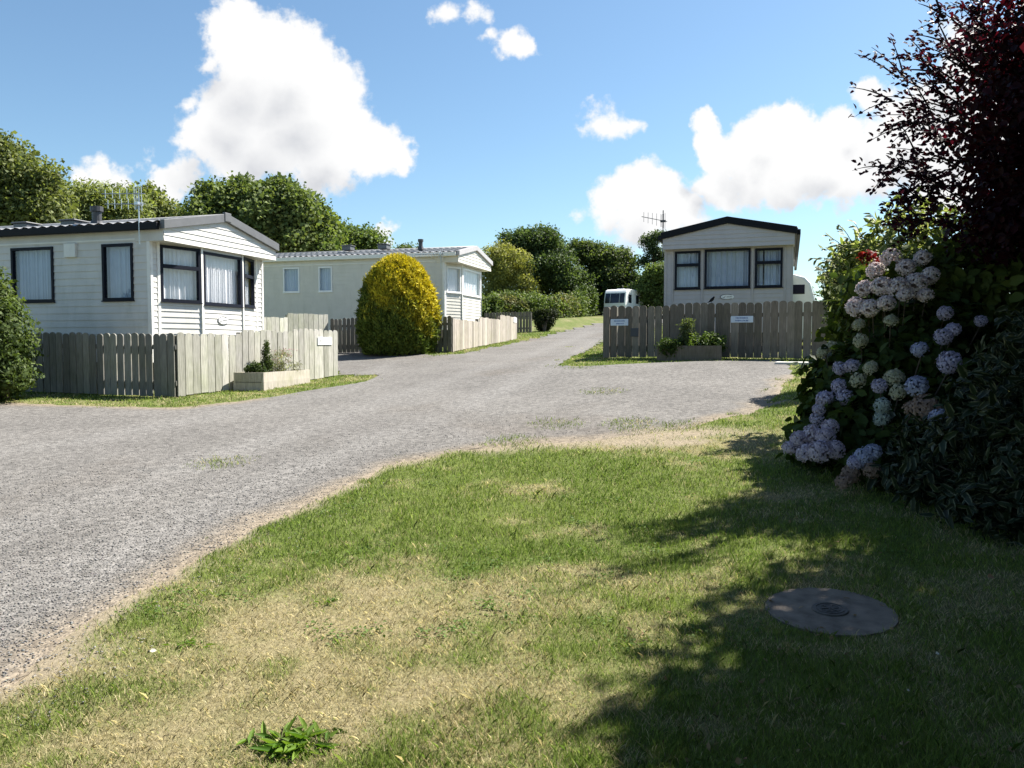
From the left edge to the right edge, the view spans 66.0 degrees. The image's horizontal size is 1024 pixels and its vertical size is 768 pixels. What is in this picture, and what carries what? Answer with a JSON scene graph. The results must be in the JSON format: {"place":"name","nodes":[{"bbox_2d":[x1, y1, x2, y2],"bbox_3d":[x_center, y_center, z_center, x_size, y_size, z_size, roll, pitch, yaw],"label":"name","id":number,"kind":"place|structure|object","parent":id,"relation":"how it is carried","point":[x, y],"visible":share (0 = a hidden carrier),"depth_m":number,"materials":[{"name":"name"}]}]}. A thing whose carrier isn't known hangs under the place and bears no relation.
{"place":"outdoors","nodes":[
{"label":"outdoors","id":0,"kind":"place"},
{"bbox_2d":[0,314,795,737],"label":"gravel road","id":1,"kind":"structure","parent":0,"point":[470,398],"depth_m":9.05,"materials":[{"name":"grey gravel"}]},
{"bbox_2d":[0,315,1023,767],"bbox_3d":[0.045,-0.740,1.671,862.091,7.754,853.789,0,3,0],"label":"lawn ground","id":2,"kind":"structure","parent":0,"point":[272,623],"depth_m":3.82,"materials":[{"name":"green plant"}]},
{"bbox_2d":[0,266,47,402],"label":"shrub","id":3,"kind":"object","parent":2,"relation":"on","point":[16,368],"visible":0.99,"depth_m":12.80,"materials":[{"name":"green plant"}]},
{"bbox_2d":[0,128,85,256],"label":"broadleaf tree","id":4,"kind":"object","parent":2,"relation":"on","point":[31,190],"visible":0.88,"depth_m":28.46,"materials":[{"name":"green plant"}]},
{"bbox_2d":[15,332,180,396],"bbox_3d":[-7.599,-0.269,14.183,3.900,1.339,0.155,1,3,18],"label":"picket fence","id":5,"kind":"object","parent":2,"relation":"on","point":[72,357],"visible":0.73,"depth_m":13.95,"materials":[{"name":"grey wood"}]},
{"bbox_2d":[61,174,159,220],"bbox_3d":[-18.668,-5.520,35.642,5.886,7.678,4.879,0,3,0],"label":"broadleaf tree","id":6,"kind":"object","parent":2,"relation":"on","point":[88,196],"visible":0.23,"depth_m":34.55,"materials":[{"name":"green plant"}]},
{"bbox_2d":[0,187,278,388],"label":"static home","id":7,"kind":"object","parent":2,"relation":"on","point":[199,275],"visible":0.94,"depth_m":15.06,"materials":[{"name":"beige plastic"}]},
{"bbox_2d":[10,246,54,302],"bbox_3d":[-9.249,-2.101,15.271,1.060,1.070,0.180,1,3,16],"label":"window","id":8,"kind":"structure","parent":7,"relation":"in","point":[34,273],"depth_m":15.33,"materials":[{"name":"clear glass"}]},
{"bbox_2d":[101,243,134,301],"bbox_3d":[-7.317,-2.073,14.699,0.730,1.070,0.180,1,3,16],"label":"window","id":9,"kind":"structure","parent":7,"relation":"in","point":[116,259],"depth_m":14.75,"materials":[{"name":"black glass"}]},
{"bbox_2d":[160,244,202,303],"bbox_3d":[-6.366,-2.081,15.068,0.180,1.070,0.890,2,3,32],"label":"window","id":10,"kind":"structure","parent":7,"relation":"in","point":[180,267],"depth_m":15.12,"materials":[{"name":"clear glass"}]},
{"bbox_2d":[203,251,243,307],"bbox_3d":[-5.940,-2.106,16.075,0.180,1.060,1.250,1,3,16],"label":"window","id":11,"kind":"structure","parent":7,"relation":"in","point":[221,282],"depth_m":16.18,"materials":[{"name":"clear glass"}]},
{"bbox_2d":[243,257,255,308],"bbox_3d":[-5.755,-2.181,17.069,0.178,1.070,0.700,0,3,0],"label":"window","id":12,"kind":"structure","parent":7,"relation":"in","point":[246,261],"depth_m":17.28,"materials":[{"name":"black glass"}]},
{"bbox_2d":[111,179,184,217],"bbox_3d":[-17.970,-6.249,40.015,6.778,8.187,5.205,0,3,0],"label":"broadleaf tree","id":13,"kind":"object","parent":2,"relation":"on","point":[163,206],"visible":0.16,"depth_m":39.02,"materials":[{"name":"green plant"}]},
{"bbox_2d":[162,636,214,650],"bbox_3d":[-1.513,1.231,3.697,0.214,0.058,0.147,2,3,32],"label":"dandelion weed","id":14,"kind":"object","parent":2,"relation":"on","point":[183,643],"visible":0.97,"depth_m":3.70,"materials":[{"name":"green plant"}]},
{"bbox_2d":[174,328,337,395],"bbox_3d":[-4.922,-0.406,15.736,0.155,1.450,4.722,1,3,22],"label":"picket fence","id":15,"kind":"object","parent":2,"relation":"on","point":[206,363],"visible":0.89,"depth_m":14.88,"materials":[{"name":"beige wood"}]},
{"bbox_2d":[318,337,331,344],"bbox_3d":[-4.132,-0.948,17.398,0.015,0.170,0.520,1,3,22],"label":"fence sign","id":16,"kind":"object","parent":15,"relation":"attached to","point":[324,340],"visible":1,"depth_m":17.39,"materials":[{"name":"grey plastic"}]},
{"bbox_2d":[170,170,350,252],"bbox_3d":[-11.352,-5.772,35.959,7.930,8.077,5.476,0,3,0],"label":"broadleaf tree","id":17,"kind":"object","parent":2,"relation":"on","point":[288,215],"visible":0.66,"depth_m":34.80,"materials":[{"name":"green plant"}]},
{"bbox_2d":[233,369,309,390],"bbox_3d":[-4.678,-0.074,15.471,0.620,0.366,1.844,1,3,12],"label":"wooden planter","id":18,"kind":"object","parent":2,"relation":"on","point":[249,381],"visible":0.79,"depth_m":14.67,"materials":[{"name":"wood"}]},
{"bbox_2d":[243,360,267,372],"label":"bushy plant","id":19,"kind":"object","parent":18,"relation":"in","point":[254,367],"visible":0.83,"depth_m":14.70,"materials":[{"name":"green plant"}]},
{"bbox_2d":[259,340,274,371],"bbox_3d":[-4.778,-0.508,15.325,0.295,0.709,0.282,0,3,0],"label":"conifer","id":20,"kind":"object","parent":18,"relation":"in","point":[265,357],"visible":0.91,"depth_m":15.27,"materials":[{"name":"green plant"}]},
{"bbox_2d":[270,347,302,371],"bbox_3d":[-4.610,-0.454,15.822,0.849,0.624,0.478,0,3,0],"label":"flowering plant","id":21,"kind":"object","parent":18,"relation":"in","point":[281,365],"visible":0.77,"depth_m":15.79,"materials":[{"name":"green plant"}]},
{"bbox_2d":[235,714,350,763],"bbox_3d":[-0.758,1.304,2.826,0.408,0.144,0.289,1,3,17],"label":"dandelion weed","id":22,"kind":"object","parent":2,"relation":"on","point":[291,744],"visible":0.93,"depth_m":2.81,"materials":[{"name":"green plant"}]},
{"bbox_2d":[264,313,327,332],"bbox_3d":[-6.913,-1.349,24.127,0.390,1.670,3.371,2,3,28],"label":"picket fence","id":23,"kind":"object","parent":2,"relation":"on","point":[291,322],"visible":0.29,"depth_m":24.48,"materials":[{"name":"beige wood"}]},
{"bbox_2d":[309,597,338,606],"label":"dandelion weed","id":24,"kind":"object","parent":2,"relation":"on","point":[332,599],"visible":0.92,"depth_m":4.21,"materials":[{"name":"green plant"}]},
{"bbox_2d":[338,217,395,250],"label":"broadleaf tree","id":25,"kind":"object","parent":2,"relation":"on","point":[368,238],"visible":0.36,"depth_m":44.94,"materials":[{"name":"green plant"}]},
{"bbox_2d":[263,239,492,349],"bbox_3d":[-6.859,-3.112,30.250,11.617,4.459,4.084,1,3,16],"label":"static home","id":26,"kind":"object","parent":2,"relation":"on","point":[330,283],"visible":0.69,"depth_m":28.38,"materials":[{"name":"beige plastic"}]},
{"bbox_2d":[283,267,299,292],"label":"window","id":27,"kind":"structure","parent":26,"relation":"in","point":[291,276],"depth_m":28.80,"materials":[{"name":"glass"}]},
{"bbox_2d":[318,266,332,292],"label":"window","id":28,"kind":"structure","parent":26,"relation":"in","point":[324,273],"depth_m":28.42,"materials":[{"name":"white plastic"}]},
{"bbox_2d":[446,266,461,293],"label":"window","id":29,"kind":"structure","parent":26,"relation":"in","point":[453,274],"depth_m":27.68,"materials":[{"name":"glass"}]},
{"bbox_2d":[463,268,480,297],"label":"window","id":30,"kind":"structure","parent":26,"relation":"in","point":[471,281],"depth_m":29.18,"materials":[{"name":"white glass"}]},
{"bbox_2d":[330,316,453,352],"bbox_3d":[-3.840,-1.439,24.822,4.373,1.357,0.155,1,3,21],"label":"picket fence","id":31,"kind":"object","parent":2,"relation":"on","point":[350,343],"visible":0.31,"depth_m":25.21,"materials":[{"name":"grey wood"}]},
{"bbox_2d":[354,252,442,355],"bbox_3d":[-3.443,-2.382,23.904,2.734,3.274,2.801,0,3,0],"label":"golden conifer","id":32,"kind":"object","parent":2,"relation":"on","point":[397,290],"visible":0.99,"depth_m":23.06,"materials":[{"name":"yellow plant"}]},
{"bbox_2d":[392,241,418,248],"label":"broadleaf tree","id":33,"kind":"object","parent":2,"relation":"on","point":[401,246],"visible":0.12,"depth_m":74.00,"materials":[{"name":"green plant"}]},
{"bbox_2d":[453,315,516,350],"bbox_3d":[-0.871,-1.762,28.255,0.155,1.569,8.652,1,3,13],"label":"picket fence","id":34,"kind":"object","parent":2,"relation":"on","point":[480,331],"visible":0.91,"depth_m":27.27,"materials":[{"name":"beige wood"}]},
{"bbox_2d":[484,311,531,332],"bbox_3d":[-0.206,-2.943,39.016,2.452,1.284,0.155,1,3,17],"label":"picket fence","id":35,"kind":"object","parent":2,"relation":"on","point":[491,315],"visible":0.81,"depth_m":38.75,"materials":[{"name":"grey wood"}]},
{"bbox_2d":[481,239,541,299],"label":"broadleaf tree","id":36,"kind":"object","parent":2,"relation":"on","point":[503,274],"visible":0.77,"depth_m":71.67,"materials":[{"name":"green plant"}]},
{"bbox_2d":[482,289,592,318],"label":"hedge","id":37,"kind":"object","parent":2,"relation":"on","point":[571,304],"visible":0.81,"depth_m":64.30,"materials":[{"name":"green plant"}]},
{"bbox_2d":[532,306,560,331],"bbox_3d":[1.690,-3.153,39.901,1.592,1.598,1.239,0,3,0],"label":"shrub","id":38,"kind":"object","parent":2,"relation":"on","point":[544,320],"visible":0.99,"depth_m":39.60,"materials":[{"name":"green plant"}]},
{"bbox_2d":[494,221,599,294],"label":"broadleaf tree","id":39,"kind":"object","parent":2,"relation":"on","point":[556,269],"visible":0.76,"depth_m":74.66,"materials":[{"name":"green plant"}]},
{"bbox_2d":[114,458,1023,767],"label":"clover","id":40,"kind":"object","parent":2,"relation":"on","point":[490,602],"visible":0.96,"depth_m":4.14,"materials":[{"name":"green plant"}]},
{"bbox_2d":[572,283,602,316],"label":"hedge","id":41,"kind":"object","parent":2,"relation":"on","point":[591,291],"visible":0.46,"depth_m":70.55,"materials":[{"name":"green plant"}]},
{"bbox_2d":[562,237,640,314],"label":"broadleaf tree","id":42,"kind":"object","parent":2,"relation":"on","point":[612,262],"visible":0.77,"depth_m":78.11,"materials":[{"name":"green plant"}]},
{"bbox_2d":[542,272,661,315],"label":"hedge","id":43,"kind":"object","parent":2,"relation":"on","point":[601,301],"visible":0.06,"depth_m":77.49,"materials":[{"name":"green plant"}]},
{"bbox_2d":[604,288,642,308],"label":"touring caravan","id":44,"kind":"object","parent":2,"relation":"on","point":[625,298],"visible":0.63,"depth_m":71.47,"materials":[{"name":"white plastic"}]},
{"bbox_2d":[605,293,624,302],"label":"front window","id":45,"kind":"structure","parent":44,"relation":"in","point":[614,298],"depth_m":71.24,"materials":[{"name":"black glass"}]},
{"bbox_2d":[628,294,631,302],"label":"side window","id":46,"kind":"structure","parent":44,"relation":"in","point":[629,296],"depth_m":71.51,"materials":[{"name":"black glass"}]},
{"bbox_2d":[632,292,634,307],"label":"door","id":47,"kind":"structure","parent":44,"relation":"in","point":[633,298],"depth_m":72.36,"materials":[{"name":"white plastic"}]},
{"bbox_2d":[609,307,647,357],"bbox_3d":[2.899,-1.187,19.181,0.155,1.439,4.380,1,3,22],"label":"picket fence","id":48,"kind":"object","parent":2,"relation":"on","point":[639,327],"visible":0.14,"depth_m":20.23,"materials":[{"name":"grey wood"}]},
{"bbox_2d":[627,260,663,313],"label":"broadleaf tree","id":49,"kind":"object","parent":2,"relation":"on","point":[650,285],"visible":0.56,"depth_m":72.87,"materials":[{"name":"green plant"}]},
{"bbox_2d":[631,229,666,269],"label":"broadleaf tree","id":50,"kind":"object","parent":2,"relation":"on","point":[649,242],"visible":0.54,"depth_m":75.11,"materials":[{"name":"green plant"}]},
{"bbox_2d":[657,346,721,360],"bbox_3d":[3.575,-0.602,15.881,1.260,0.346,0.500,1,3,14],"label":"wooden planter","id":51,"kind":"object","parent":2,"relation":"on","point":[697,353],"visible":0.74,"depth_m":15.62,"materials":[{"name":"wood"}]},
{"bbox_2d":[655,336,683,358],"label":"trailing plant","id":52,"kind":"object","parent":51,"relation":"in","point":[668,343],"visible":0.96,"depth_m":15.69,"materials":[{"name":"green plant"}]},
{"bbox_2d":[676,318,695,345],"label":"spiky plant","id":53,"kind":"object","parent":51,"relation":"in","point":[686,329],"visible":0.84,"depth_m":15.85,"materials":[{"name":"green plant"}]},
{"bbox_2d":[684,331,727,351],"bbox_3d":[3.879,-0.837,15.827,0.934,0.473,0.559,0,3,0],"label":"leafy plant","id":54,"kind":"object","parent":51,"relation":"in","point":[712,338],"visible":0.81,"depth_m":15.71,"materials":[{"name":"green plant"}]},
{"bbox_2d":[642,210,800,351],"bbox_3d":[6.479,-2.529,23.549,3.868,4.300,9.670,1,3,19],"label":"static home","id":55,"kind":"object","parent":2,"relation":"on","point":[726,259],"visible":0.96,"depth_m":19.09,"materials":[{"name":"grey plastic"}]},
{"bbox_2d":[674,251,700,289],"bbox_3d":[4.345,-2.801,19.483,0.650,0.950,0.180,1,3,19],"label":"window","id":56,"kind":"structure","parent":55,"relation":"in","point":[687,263],"depth_m":19.51,"materials":[{"name":"black glass"}]},
{"bbox_2d":[704,248,750,289],"bbox_3d":[5.242,-2.795,19.169,1.110,0.970,0.180,1,3,19],"label":"window","id":57,"kind":"structure","parent":55,"relation":"in","point":[723,268],"depth_m":19.21,"materials":[{"name":"black glass"}]},
{"bbox_2d":[754,247,782,287],"bbox_3d":[6.145,-2.769,18.853,0.660,0.950,0.180,1,3,19],"label":"window","id":58,"kind":"structure","parent":55,"relation":"in","point":[773,263],"depth_m":18.88,"materials":[{"name":"black glass"}]},
{"bbox_2d":[603,301,844,358],"bbox_3d":[4.452,-0.986,16.140,5.300,1.398,0.155,1,3,22],"label":"picket fence","id":59,"kind":"object","parent":2,"relation":"on","point":[746,339],"visible":0.78,"depth_m":16.05,"materials":[{"name":"grey wood"}]},
{"bbox_2d":[611,319,627,325],"bbox_3d":[2.303,-1.323,16.898,0.387,0.140,0.015,1,3,22],"label":"fence sign","id":60,"kind":"object","parent":59,"relation":"attached to","point":[619,322],"visible":1,"depth_m":16.89,"materials":[{"name":"white plastic"}]},
{"bbox_2d":[631,328,638,336],"bbox_3d":[2.615,-1.100,16.785,0.179,0.181,0.012,1,3,22],"label":"fence sign","id":61,"kind":"object","parent":59,"relation":"attached to","point":[634,332],"visible":1,"depth_m":16.78,"materials":[{"name":"plastic"}]},
{"bbox_2d":[731,316,752,322],"bbox_3d":[4.655,-1.310,15.946,0.436,0.132,0.015,1,3,22],"label":"fence sign","id":62,"kind":"object","parent":59,"relation":"attached to","point":[740,319],"visible":1,"depth_m":15.94,"materials":[{"name":"white plastic"}]},
{"bbox_2d":[730,273,815,339],"bbox_3d":[8.679,-2.378,26.334,5.012,2.590,2.130,1,3,17],"label":"touring caravan","id":63,"kind":"object","parent":2,"relation":"on","point":[803,291],"visible":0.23,"depth_m":25.03,"materials":[{"name":"white plastic"}]},
{"bbox_2d":[793,285,804,293],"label":"side window","id":64,"kind":"structure","parent":63,"relation":"in","point":[797,289],"depth_m":25.04,"materials":[{"name":"black glass"}]},
{"bbox_2d":[775,361,808,364],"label":"paving slab","id":65,"kind":"structure","parent":2,"relation":"on","point":[786,363],"depth_m":14.40,"materials":[{"name":"grey concrete"}]},
{"bbox_2d":[811,284,822,339],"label":"hedge","id":66,"kind":"object","parent":2,"relation":"on","point":[819,291],"visible":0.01,"depth_m":17.96,"materials":[{"name":"green plant"}]},
{"bbox_2d":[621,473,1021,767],"bbox_3d":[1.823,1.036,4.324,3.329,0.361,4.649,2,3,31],"label":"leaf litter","id":67,"kind":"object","parent":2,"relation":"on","point":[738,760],"visible":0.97,"depth_m":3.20,"materials":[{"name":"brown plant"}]},
{"bbox_2d":[765,588,898,636],"bbox_3d":[1.579,1.148,3.911,0.632,0.080,0.636,-2,6,0],"label":"manhole","id":68,"kind":"object","parent":2,"relation":"on","point":[830,610],"visible":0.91,"depth_m":3.88,"materials":[{"name":"concrete"}]},
{"bbox_2d":[817,235,882,350],"bbox_3d":[5.003,-1.000,11.243,1.346,2.265,1.279,0,3,0],"label":"shrub","id":69,"kind":"object","parent":2,"relation":"on","point":[827,297],"visible":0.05,"depth_m":11.18,"materials":[{"name":"green plant"}]},
{"bbox_2d":[808,187,977,329],"bbox_3d":[4.050,-0.779,8.425,1.604,2.572,1.389,1,3,27],"label":"variegated shrub","id":70,"kind":"object","parent":2,"relation":"on","point":[844,259],"visible":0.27,"depth_m":8.38,"materials":[{"name":"green plant"}]},
{"bbox_2d":[775,290,1015,491],"bbox_3d":[3.270,0.137,6.653,1.987,1.925,2.110,1,3,22],"label":"hydrangea","id":71,"kind":"object","parent":2,"relation":"on","point":[861,385],"visible":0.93,"depth_m":6.57,"materials":[{"name":"green plant"}]},
{"bbox_2d":[814,201,1023,357],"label":"hydrangea","id":72,"kind":"object","parent":2,"relation":"on","point":[888,288],"visible":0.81,"depth_m":6.93,"materials":[{"name":"green plant"}]},
{"bbox_2d":[855,249,879,265],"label":"red shrub","id":73,"kind":"object","parent":72,"relation":"on","point":[871,257],"visible":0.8,"depth_m":7.33,"materials":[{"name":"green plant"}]},
{"bbox_2d":[848,0,1023,283],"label":"copper beech","id":74,"kind":"object","parent":2,"relation":"on","point":[998,183],"visible":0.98,"depth_m":6.74,"materials":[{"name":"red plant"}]},
{"bbox_2d":[865,301,1023,549],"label":"variegated bush","id":75,"kind":"object","parent":2,"relation":"on","point":[983,476],"visible":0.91,"depth_m":5.38,"materials":[{"name":"green plant"}]},
{"bbox_2d":[968,270,1023,392],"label":"dark shrub","id":76,"kind":"object","parent":2,"relation":"on","point":[973,305],"depth_m":7.07,"materials":[{"name":"green plant"}]},
{"bbox_2d":[0,0,1023,312],"label":"sky","id":77,"kind":"structure","parent":0,"point":[441,123],"materials":[{"name":"blue"}]}
]}

